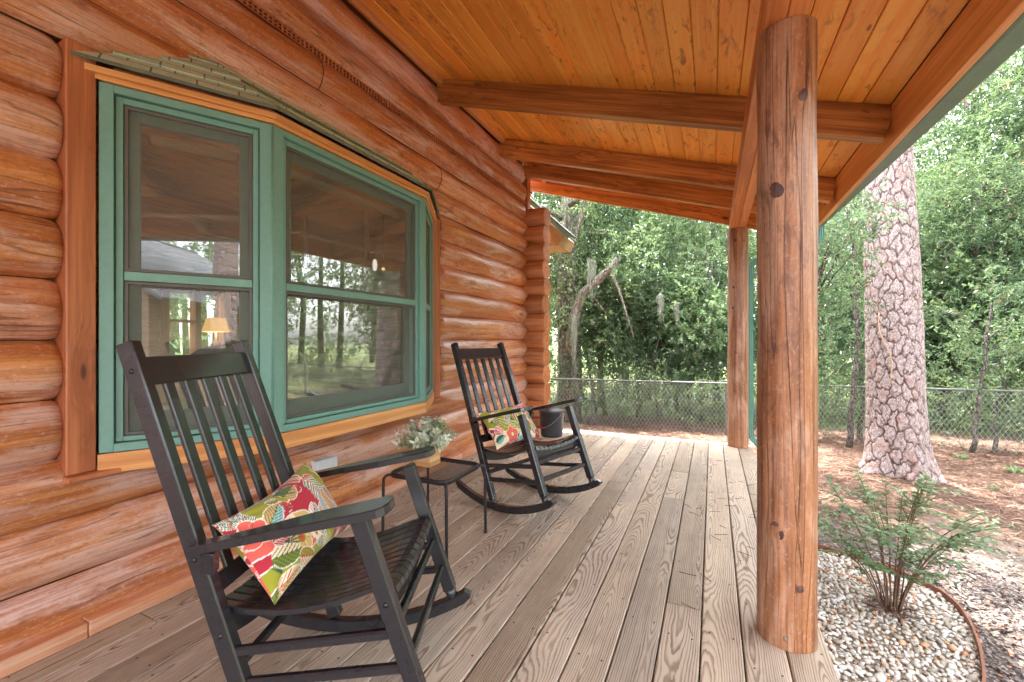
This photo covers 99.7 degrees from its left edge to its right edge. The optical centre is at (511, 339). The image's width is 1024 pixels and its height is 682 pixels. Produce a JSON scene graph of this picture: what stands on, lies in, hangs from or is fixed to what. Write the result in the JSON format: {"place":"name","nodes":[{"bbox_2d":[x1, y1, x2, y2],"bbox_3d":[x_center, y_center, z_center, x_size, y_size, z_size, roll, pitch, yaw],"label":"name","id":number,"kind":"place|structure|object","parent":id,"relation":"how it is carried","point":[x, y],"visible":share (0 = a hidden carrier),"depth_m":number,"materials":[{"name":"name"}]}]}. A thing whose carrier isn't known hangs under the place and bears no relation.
{"place":"outdoors","nodes":[
{"label":"outdoors","id":0,"kind":"place"},
{"bbox_2d":[179,54,1020,349],"label":"sky","id":1,"kind":"structure","parent":0,"point":[209,315],"materials":[{"name":"white"}]},
{"bbox_2d":[181,345,1023,681],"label":"ground","id":2,"kind":"structure","parent":0,"point":[977,587],"depth_m":4.13,"materials":[{"name":"brown soil"}]},
{"bbox_2d":[169,293,189,336],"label":"broadleaf tree","id":3,"kind":"object","parent":2,"relation":"on","point":[180,302],"depth_m":7.70,"materials":[{"name":"green plant"}]},
{"bbox_2d":[169,294,217,341],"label":"broadleaf tree","id":4,"kind":"object","parent":2,"relation":"on","point":[212,298],"depth_m":10.02,"materials":[{"name":"green plant"}]},
{"bbox_2d":[169,148,223,318],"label":"broadleaf tree","id":5,"kind":"object","parent":2,"relation":"on","point":[174,296],"depth_m":9.14,"materials":[{"name":"green plant"}]},
{"bbox_2d":[0,0,577,678],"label":"log cabin","id":6,"kind":"object","parent":2,"relation":"on","point":[154,154],"visible":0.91,"depth_m":2.12,"materials":[{"name":"orange wood"}]},
{"bbox_2d":[157,273,230,354],"bbox_3d":[-4.640,-0.290,6.332,0.150,1.220,0.940,0,0,25],"label":"interior window","id":7,"kind":"structure","parent":6,"relation":"in","point":[195,297],"depth_m":6.29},
{"bbox_2d":[96,344,314,446],"bbox_3d":[-2.529,0.570,2.960,1.060,1.080,2.280,0,0,25],"label":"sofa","id":8,"kind":"object","parent":6,"relation":"in","point":[297,377],"visible":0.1,"depth_m":2.95,"materials":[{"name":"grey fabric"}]},
{"bbox_2d":[55,38,444,483],"bbox_3d":[-1.090,-0.435,2.751,0.546,1.990,2.528,0,0,25],"label":"bay window","id":9,"kind":"structure","parent":6,"relation":"in","point":[268,142],"depth_m":1.97,"materials":[{"name":"green paint"}]},
{"bbox_2d":[304,205,368,267],"bbox_3d":[-2.842,-1.640,6.939,1.400,0.880,0.035,0,0,25],"label":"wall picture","id":10,"kind":"object","parent":6,"relation":"attached to","point":[332,237],"depth_m":6.92},
{"bbox_2d":[372,210,376,270],"bbox_3d":[-1.724,-1.400,5.431,0.060,1.080,0.060,0,0,25],"label":"pendant light","id":11,"kind":"object","parent":6,"relation":"hanging from","point":[374,264],"visible":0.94,"depth_m":5.43,"materials":[{"name":"glass"}]},
{"bbox_2d":[382,214,384,270],"bbox_3d":[-1.810,-1.475,6.077,0.060,1.030,0.060,0,0,25],"label":"pendant light","id":12,"kind":"object","parent":6,"relation":"hanging from","point":[383,268],"visible":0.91,"depth_m":6.07,"materials":[{"name":"metal"}]},
{"bbox_2d":[363,0,1023,447],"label":"porch roof","id":13,"kind":"structure","parent":6,"relation":"attached to","point":[643,104],"depth_m":2.91,"materials":[{"name":"brown wood"}]},
{"bbox_3d":[-3.144,0.707,4.436,0.600,0.990,0.500,0,0,25],"label":"lamp table","id":14,"kind":"object","parent":6,"relation":"on","visible":0},
{"bbox_2d":[202,318,229,345],"bbox_3d":[-3.102,-0.017,4.527,0.236,0.414,0.236,0,0,2],"label":"table lamp","id":15,"kind":"object","parent":14,"relation":"on","point":[215,325],"visible":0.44,"depth_m":4.46,"materials":[{"name":"beige fabric"}]},
{"bbox_2d":[0,428,838,681],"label":"porch deck","id":16,"kind":"structure","parent":2,"relation":"on","point":[573,587],"depth_m":1.93,"materials":[{"name":"wood"}]},
{"bbox_2d":[116,340,470,681],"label":"rocking chair","id":17,"kind":"object","parent":16,"relation":"on","point":[333,575],"visible":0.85,"depth_m":1.30,"materials":[{"name":"black wood"}]},
{"bbox_2d":[212,462,348,604],"bbox_3d":[-0.749,0.630,1.481,0.199,0.284,0.551,0,0,3],"label":"floral pillow","id":18,"kind":"object","parent":17,"relation":"on","point":[276,566],"visible":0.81,"depth_m":1.34,"materials":[{"name":"fabric"}]},
{"bbox_2d":[381,457,486,558],"bbox_3d":[-0.437,0.948,2.490,0.442,0.424,0.442,0,0,25],"label":"side table","id":19,"kind":"object","parent":16,"relation":"on","point":[438,475],"visible":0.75,"depth_m":2.40,"materials":[{"name":"grey metal"}]},
{"bbox_2d":[392,415,458,467],"bbox_3d":[-0.513,0.601,2.565,0.379,0.284,0.397,0,0,25],"label":"planter","id":20,"kind":"object","parent":19,"relation":"on","point":[430,432],"visible":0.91,"depth_m":2.52,"materials":[{"name":"brown plant"}]},
{"bbox_2d":[451,342,602,513],"bbox_3d":[0.077,0.579,3.119,0.944,1.157,0.680,-4,-3,43],"label":"rocking chair","id":21,"kind":"object","parent":16,"relation":"on","point":[542,453],"visible":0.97,"depth_m":3.08,"materials":[{"name":"black wood"}]},
{"bbox_2d":[478,403,541,449],"bbox_3d":[-0.002,0.622,3.161,0.223,0.254,0.477,0,0,43],"label":"floral pillow","id":22,"kind":"object","parent":21,"relation":"on","point":[505,430],"visible":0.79,"depth_m":3.06,"materials":[{"name":"fabric"}]},
{"bbox_2d":[538,406,564,437],"bbox_3d":[0.477,0.973,5.209,0.324,0.373,0.332,0,0,25],"label":"ash bucket","id":23,"kind":"object","parent":16,"relation":"on","point":[551,421],"visible":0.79,"depth_m":5.09,"materials":[{"name":"metal"}]},
{"bbox_2d":[474,448,756,635],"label":"needles on deck","id":24,"kind":"object","parent":16,"relation":"on","point":[711,535],"visible":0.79,"depth_m":2.70,"materials":[{"name":"brown plant"}]},
{"bbox_2d":[727,227,748,447],"bbox_3d":[2.458,-0.019,4.701,0.208,2.356,0.206,0,0,25],"label":"log post","id":25,"kind":"object","parent":16,"relation":"on","point":[737,354],"visible":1,"depth_m":4.62,"materials":[{"name":"brown wood"}]},
{"bbox_2d":[756,15,817,653],"bbox_3d":[1.072,-0.019,1.687,0.205,2.356,0.209,0,0,25],"label":"log post","id":26,"kind":"object","parent":16,"relation":"on","point":[787,364],"visible":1,"depth_m":1.61,"materials":[{"name":"brown wood"}]},
{"bbox_2d":[533,194,618,321],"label":"broadleaf tree","id":27,"kind":"object","parent":2,"relation":"on","point":[578,235],"visible":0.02,"depth_m":13.57,"materials":[{"name":"green plant"}]},
{"bbox_2d":[549,337,617,416],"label":"hedge shrub","id":28,"kind":"object","parent":2,"relation":"on","point":[583,392],"visible":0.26,"depth_m":10.37,"materials":[{"name":"green plant"}]},
{"bbox_2d":[169,191,1001,376],"bbox_3d":[3.070,-3.072,8.139,86.433,13.218,70.961,0,0,25],"label":"distant wood","id":29,"kind":"object","parent":2,"relation":"on","point":[174,344],"visible":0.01,"depth_m":25.52,"materials":[{"name":"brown wood"}]},
{"bbox_2d":[530,191,684,331],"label":"broadleaf tree","id":30,"kind":"object","parent":2,"relation":"on","point":[596,207],"visible":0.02,"depth_m":10.92,"materials":[{"name":"green plant"}]},
{"bbox_2d":[549,291,666,411],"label":"hedge shrub","id":31,"kind":"object","parent":2,"relation":"on","point":[611,352],"visible":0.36,"depth_m":10.59,"materials":[{"name":"green plant"}]},
{"bbox_2d":[548,221,669,414],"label":"leaved tree","id":32,"kind":"object","parent":2,"relation":"on","point":[595,317],"visible":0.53,"depth_m":10.52,"materials":[{"name":"green plant"}]},
{"bbox_2d":[530,192,694,421],"bbox_3d":[1.457,-2.127,9.688,7.002,8.476,5.754,0,0,25],"label":"oak tree","id":33,"kind":"object","parent":2,"relation":"on","point":[569,298],"visible":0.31,"depth_m":9.88,"materials":[{"name":"green plant"}]},
{"bbox_2d":[570,314,578,373],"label":"spanish moss","id":34,"kind":"object","parent":33,"relation":"hanging from","point":[574,329],"visible":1,"depth_m":9.70,"materials":[{"name":"grey plant"}]},
{"bbox_2d":[586,258,596,301],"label":"spanish moss","id":35,"kind":"object","parent":33,"relation":"hanging from","point":[591,274],"visible":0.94,"depth_m":9.62,"materials":[{"name":"grey plant"}]},
{"bbox_2d":[656,293,664,318],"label":"spanish moss","id":36,"kind":"object","parent":33,"relation":"hanging from","point":[660,297],"visible":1,"depth_m":9.44,"materials":[{"name":"grey plant"}]},
{"bbox_2d":[543,195,682,406],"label":"broadleaf tree","id":37,"kind":"object","parent":2,"relation":"on","point":[621,237],"visible":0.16,"depth_m":11.37,"materials":[{"name":"green plant"}]},
{"bbox_2d":[532,192,701,392],"bbox_3d":[2.010,-3.751,13.616,7.387,11.819,8.522,0,0,-14],"label":"broadleaf tree","id":38,"kind":"object","parent":2,"relation":"on","point":[632,220],"visible":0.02,"depth_m":11.46,"materials":[{"name":"green plant"}]},
{"bbox_2d":[580,353,660,419],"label":"hedge shrub","id":39,"kind":"object","parent":2,"relation":"on","point":[625,377],"visible":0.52,"depth_m":10.09,"materials":[{"name":"green plant"}]},
{"bbox_2d":[547,202,719,383],"bbox_3d":[4.971,-2.836,17.338,7.519,9.993,6.518,0,0,-9],"label":"broadleaf tree","id":40,"kind":"object","parent":2,"relation":"on","point":[653,259],"visible":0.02,"depth_m":16.84,"materials":[{"name":"green plant"}]},
{"bbox_2d":[553,272,723,411],"bbox_3d":[3.391,0.258,11.543,4.306,3.970,4.339,0,0,-3],"label":"hedge shrub","id":41,"kind":"object","parent":2,"relation":"on","point":[638,348],"visible":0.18,"depth_m":10.80,"materials":[{"name":"green plant"}]},
{"bbox_2d":[595,210,726,400],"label":"broadleaf tree","id":42,"kind":"object","parent":2,"relation":"on","point":[681,228],"visible":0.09,"depth_m":12.96,"materials":[{"name":"green plant"}]},
{"bbox_2d":[618,345,705,420],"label":"hedge shrub","id":43,"kind":"object","parent":2,"relation":"on","point":[654,377],"visible":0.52,"depth_m":10.27,"materials":[{"name":"green plant"}]},
{"bbox_2d":[600,263,725,407],"bbox_3d":[4.434,0.087,12.282,5.066,4.367,5.105,0,0,-11],"label":"hedge shrub","id":44,"kind":"object","parent":2,"relation":"on","point":[665,348],"visible":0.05,"depth_m":11.65,"materials":[{"name":"green plant"}]},
{"bbox_2d":[603,274,726,417],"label":"sapling","id":45,"kind":"object","parent":2,"relation":"on","point":[694,354],"visible":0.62,"depth_m":10.20,"materials":[{"name":"green plant"}]},
{"bbox_2d":[636,256,727,418],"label":"leaved tree","id":46,"kind":"object","parent":2,"relation":"on","point":[687,307],"visible":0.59,"depth_m":10.09,"materials":[{"name":"green plant"}]},
{"bbox_2d":[673,302,679,327],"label":"spanish moss","id":47,"kind":"object","parent":46,"relation":"hanging from","point":[676,306],"visible":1,"depth_m":9.40,"materials":[{"name":"grey plant"}]},
{"bbox_2d":[607,221,757,410],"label":"broadleaf tree","id":48,"kind":"object","parent":2,"relation":"on","point":[661,258],"visible":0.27,"depth_m":10.87,"materials":[{"name":"green plant"}]},
{"bbox_2d":[612,277,757,415],"bbox_3d":[4.649,0.233,11.465,4.306,4.024,4.339,0,0,-7],"label":"hedge shrub","id":49,"kind":"object","parent":2,"relation":"on","point":[684,355],"visible":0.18,"depth_m":10.14,"materials":[{"name":"green plant"}]},
{"bbox_2d":[654,353,726,421],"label":"hedge shrub","id":50,"kind":"object","parent":2,"relation":"on","point":[680,387],"visible":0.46,"depth_m":10.08,"materials":[{"name":"green plant"}]},
{"bbox_2d":[626,213,756,333],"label":"broadleaf tree","id":51,"kind":"object","parent":2,"relation":"on","point":[689,251],"visible":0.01,"depth_m":15.97,"materials":[{"name":"green plant"}]},
{"bbox_2d":[650,236,756,420],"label":"sapling","id":52,"kind":"object","parent":2,"relation":"on","point":[719,248],"visible":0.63,"depth_m":10.12,"materials":[{"name":"green plant"}]},
{"bbox_2d":[693,356,756,413],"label":"hedge shrub","id":53,"kind":"object","parent":2,"relation":"on","point":[725,378],"visible":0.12,"depth_m":9.94,"materials":[{"name":"green plant"}]},
{"bbox_2d":[639,215,827,405],"bbox_3d":[6.153,-1.599,12.315,4.904,7.354,5.206,0,0,40],"label":"broadleaf tree","id":54,"kind":"object","parent":2,"relation":"on","point":[713,231],"visible":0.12,"depth_m":11.64,"materials":[{"name":"green plant"}]},
{"bbox_2d":[647,260,852,411],"bbox_3d":[5.409,0.155,10.995,4.594,4.200,4.559,0,0,-26],"label":"hedge shrub","id":55,"kind":"object","parent":2,"relation":"on","point":[709,359],"visible":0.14,"depth_m":10.25,"materials":[{"name":"green plant"}]},
{"bbox_2d":[672,224,843,316],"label":"broadleaf tree","id":56,"kind":"object","parent":2,"relation":"on","point":[724,257],"visible":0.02,"depth_m":15.24,"materials":[{"name":"green plant"}]},
{"bbox_2d":[707,224,864,413],"bbox_3d":[6.945,-0.719,11.300,4.832,5.654,4.440,0,0,42],"label":"broadleaf tree","id":57,"kind":"object","parent":2,"relation":"on","point":[819,303],"visible":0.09,"depth_m":10.21,"materials":[{"name":"green plant"}]},
{"bbox_2d":[549,377,1023,453],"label":"chain link fence","id":58,"kind":"object","parent":2,"relation":"on","point":[725,400],"visible":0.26,"depth_m":8.47,"materials":[{"name":"metal"}]},
{"bbox_2d":[549,347,1023,452],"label":"fence vines","id":59,"kind":"object","parent":58,"relation":"attached to","point":[857,406],"visible":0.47,"depth_m":8.61,"materials":[{"name":"green plant"}]},
{"bbox_2d":[708,296,864,401],"bbox_3d":[7.585,0.144,12.030,5.105,4.275,5.066,0,0,-30],"label":"hedge shrub","id":60,"kind":"object","parent":2,"relation":"on","point":[831,340],"visible":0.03,"depth_m":10.73,"materials":[{"name":"green plant"}]},
{"bbox_2d":[720,288,864,412],"bbox_3d":[7.878,0.374,11.384,4.339,3.710,4.306,0,0,-21],"label":"hedge shrub","id":61,"kind":"object","parent":2,"relation":"on","point":[847,346],"visible":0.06,"depth_m":10.67,"materials":[{"name":"green plant"}]},
{"bbox_2d":[567,421,1023,574],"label":"pine straw","id":62,"kind":"object","parent":2,"relation":"on","point":[833,455],"visible":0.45,"depth_m":5.69,"materials":[{"name":"brown plant"}]},
{"bbox_2d":[953,453,970,458],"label":"weed tuft","id":63,"kind":"object","parent":62,"relation":"on","point":[963,456],"visible":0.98,"depth_m":6.89,"materials":[{"name":"green plant"}]},
{"bbox_2d":[987,484,1000,488],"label":"weed tuft","id":64,"kind":"object","parent":62,"relation":"on","point":[990,487],"visible":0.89,"depth_m":5.20,"materials":[{"name":"green plant"}]},
{"bbox_2d":[1005,465,1023,473],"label":"weed tuft","id":65,"kind":"object","parent":62,"relation":"on","point":[1016,469],"visible":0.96,"depth_m":6.13,"materials":[{"name":"green plant"}]},
{"bbox_2d":[755,362,839,410],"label":"hedge shrub","id":66,"kind":"object","parent":2,"relation":"on","point":[818,383],"visible":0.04,"depth_m":9.39,"materials":[{"name":"green plant"}]},
{"bbox_2d":[818,207,864,439],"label":"sapling","id":67,"kind":"object","parent":2,"relation":"on","point":[862,361],"visible":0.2,"depth_m":8.12,"materials":[{"name":"green plant"}]},
{"bbox_2d":[818,350,865,426],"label":"hedge shrub","id":68,"kind":"object","parent":2,"relation":"on","point":[832,401],"visible":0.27,"depth_m":9.54,"materials":[{"name":"green plant"}]},
{"bbox_2d":[818,171,907,401],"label":"overhanging tree","id":69,"kind":"object","parent":2,"relation":"on","point":[855,216],"visible":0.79,"depth_m":5.06,"materials":[{"name":"green plant"}]},
{"bbox_2d":[754,168,984,413],"bbox_3d":[8.697,-1.270,11.132,4.527,6.638,4.264,0,0,10],"label":"broadleaf tree","id":70,"kind":"object","parent":2,"relation":"on","point":[922,221],"visible":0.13,"depth_m":10.15,"materials":[{"name":"green plant"}]},
{"bbox_2d":[818,190,936,404],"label":"broadleaf tree","id":71,"kind":"object","parent":2,"relation":"on","point":[841,274],"visible":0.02,"depth_m":12.24,"materials":[{"name":"green plant"}]},
{"bbox_2d":[823,358,939,412],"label":"hedge shrub","id":72,"kind":"object","parent":2,"relation":"on","point":[864,377],"visible":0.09,"depth_m":10.05,"materials":[{"name":"green plant"}]},
{"bbox_2d":[818,178,962,447],"bbox_3d":[6.131,-0.522,7.659,2.642,4.979,1.421,0,0,25],"label":"sapling","id":73,"kind":"object","parent":2,"relation":"on","point":[857,337],"visible":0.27,"depth_m":7.57,"materials":[{"name":"green plant"}]},
{"bbox_2d":[818,277,962,413],"bbox_3d":[8.771,0.101,11.484,4.559,4.298,4.594,0,0,-40],"label":"hedge shrub","id":74,"kind":"object","parent":2,"relation":"on","point":[927,343],"visible":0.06,"depth_m":10.41,"materials":[{"name":"green plant"}]},
{"bbox_2d":[818,549,981,681],"bbox_3d":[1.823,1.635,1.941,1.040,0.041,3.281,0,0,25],"label":"pebbles","id":75,"kind":"object","parent":2,"relation":"on","point":[881,674],"visible":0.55,"depth_m":2.41,"materials":[{"name":"beige stone"}]},
{"bbox_2d":[850,588,938,630],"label":"straw tuft","id":76,"kind":"object","parent":75,"relation":"on","point":[898,613],"visible":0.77,"depth_m":2.57,"materials":[{"name":"brown plant"}]},
{"bbox_2d":[818,553,980,681],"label":"needles on pebbles","id":77,"kind":"object","parent":75,"relation":"on","point":[892,627],"visible":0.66,"depth_m":2.37,"materials":[{"name":"brown plant"}]},
{"bbox_2d":[818,467,1023,612],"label":"garden shrub","id":78,"kind":"object","parent":75,"relation":"on","point":[908,531],"visible":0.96,"depth_m":2.58,"materials":[{"name":"green plant"}]},
{"bbox_2d":[818,544,985,681],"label":"garden edging","id":79,"kind":"object","parent":2,"relation":"on","point":[957,606],"visible":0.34,"depth_m":2.60,"materials":[{"name":"brown metal"}]},
{"bbox_2d":[857,145,946,483],"bbox_3d":[5.794,-6.194,6.319,9.900,16.049,12.588,0,0,25],"label":"pine tree","id":80,"kind":"object","parent":2,"relation":"on","point":[897,443],"visible":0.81,"depth_m":5.42,"materials":[{"name":"brown plant"}]},
{"bbox_2d":[821,289,996,408],"bbox_3d":[9.511,0.357,10.354,4.052,3.714,4.084,0,0,-45],"label":"hedge shrub","id":81,"kind":"object","parent":2,"relation":"on","point":[944,319],"visible":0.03,"depth_m":9.35,"materials":[{"name":"green plant"}]},
{"bbox_2d":[828,134,1002,269],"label":"broadleaf tree","id":82,"kind":"object","parent":2,"relation":"on","point":[917,168],"visible":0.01,"depth_m":14.81,"materials":[{"name":"green plant"}]},
{"bbox_2d":[818,512,1023,681],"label":"mulch chips","id":83,"kind":"object","parent":2,"relation":"on","point":[978,627],"visible":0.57,"depth_m":2.82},
{"bbox_2d":[843,530,1023,667],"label":"fallen pine needles","id":84,"kind":"object","parent":83,"relation":"on","point":[977,606],"visible":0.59,"depth_m":2.66,"materials":[{"name":"brown plant"}]},
{"bbox_2d":[834,169,1023,393],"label":"broadleaf tree","id":85,"kind":"object","parent":2,"relation":"on","point":[968,253],"visible":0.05,"depth_m":10.78,"materials":[{"name":"green plant"}]},
{"bbox_2d":[837,120,1023,420],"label":"broadleaf tree","id":86,"kind":"object","parent":2,"relation":"on","point":[978,190],"visible":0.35,"depth_m":9.61,"materials":[{"name":"green plant"}]},
{"bbox_2d":[843,46,1023,396],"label":"broadleaf tree","id":87,"kind":"object","parent":2,"relation":"on","point":[931,153],"visible":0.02,"depth_m":12.65,"materials":[{"name":"green plant"}]},
{"bbox_2d":[843,286,1023,427],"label":"hedge shrub","id":88,"kind":"object","parent":2,"relation":"on","point":[937,336],"visible":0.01,"depth_m":9.43,"materials":[{"name":"green plant"}]},
{"bbox_2d":[846,260,1023,453],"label":"sapling","id":89,"kind":"object","parent":2,"relation":"on","point":[979,385],"visible":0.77,"depth_m":6.98,"materials":[{"name":"green plant"}]},
{"bbox_2d":[913,46,1023,363],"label":"broadleaf tree","id":90,"kind":"object","parent":2,"relation":"on","point":[1000,104],"visible":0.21,"depth_m":10.43,"materials":[{"name":"green plant"}]},
{"bbox_2d":[913,45,1023,387],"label":"broadleaf tree","id":91,"kind":"object","parent":2,"relation":"on","point":[977,90],"visible":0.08,"depth_m":11.89,"materials":[{"name":"green plant"}]},
{"bbox_2d":[914,57,1023,254],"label":"broadleaf tree","id":92,"kind":"object","parent":2,"relation":"on","point":[997,110],"visible":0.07,"depth_m":11.91,"materials":[{"name":"green plant"}]},
{"bbox_2d":[916,125,1023,412],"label":"broadleaf tree","id":93,"kind":"object","parent":2,"relation":"on","point":[983,167],"visible":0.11,"depth_m":11.07,"materials":[{"name":"green plant"}]},
{"bbox_2d":[921,242,1023,422],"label":"leaved tree","id":94,"kind":"object","parent":2,"relation":"on","point":[960,271],"visible":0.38,"depth_m":9.33,"materials":[{"name":"green plant"}]},
{"bbox_2d":[924,181,1023,409],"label":"broadleaf tree","id":95,"kind":"object","parent":2,"relation":"on","point":[1021,244],"visible":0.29,"depth_m":9.37,"materials":[{"name":"green plant"}]},
{"bbox_2d":[925,313,1023,451],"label":"sapling","id":96,"kind":"object","parent":2,"relation":"on","point":[1002,386],"visible":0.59,"depth_m":7.52,"materials":[{"name":"green plant"}]},
{"bbox_2d":[926,359,1022,429],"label":"hedge shrub","id":97,"kind":"object","parent":2,"relation":"on","point":[948,393],"visible":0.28,"depth_m":9.05,"materials":[{"name":"green plant"}]},
{"bbox_2d":[925,266,1023,421],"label":"hedge shrub","id":98,"kind":"object","parent":2,"relation":"on","point":[959,308],"visible":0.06,"depth_m":9.42,"materials":[{"name":"green plant"}]},
{"bbox_2d":[926,357,1023,434],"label":"hedge shrub","id":99,"kind":"object","parent":2,"relation":"on","point":[981,429],"visible":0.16,"depth_m":8.94,"materials":[{"name":"green plant"}]},
{"bbox_2d":[927,273,1023,422],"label":"hedge shrub","id":100,"kind":"object","parent":2,"relation":"on","point":[1002,315],"visible":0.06,"depth_m":9.16,"materials":[{"name":"green plant"}]},
{"bbox_2d":[943,344,1023,434],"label":"hedge shrub","id":101,"kind":"object","parent":2,"relation":"on","point":[1003,410],"visible":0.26,"depth_m":8.59,"materials":[{"name":"green plant"}]}
]}

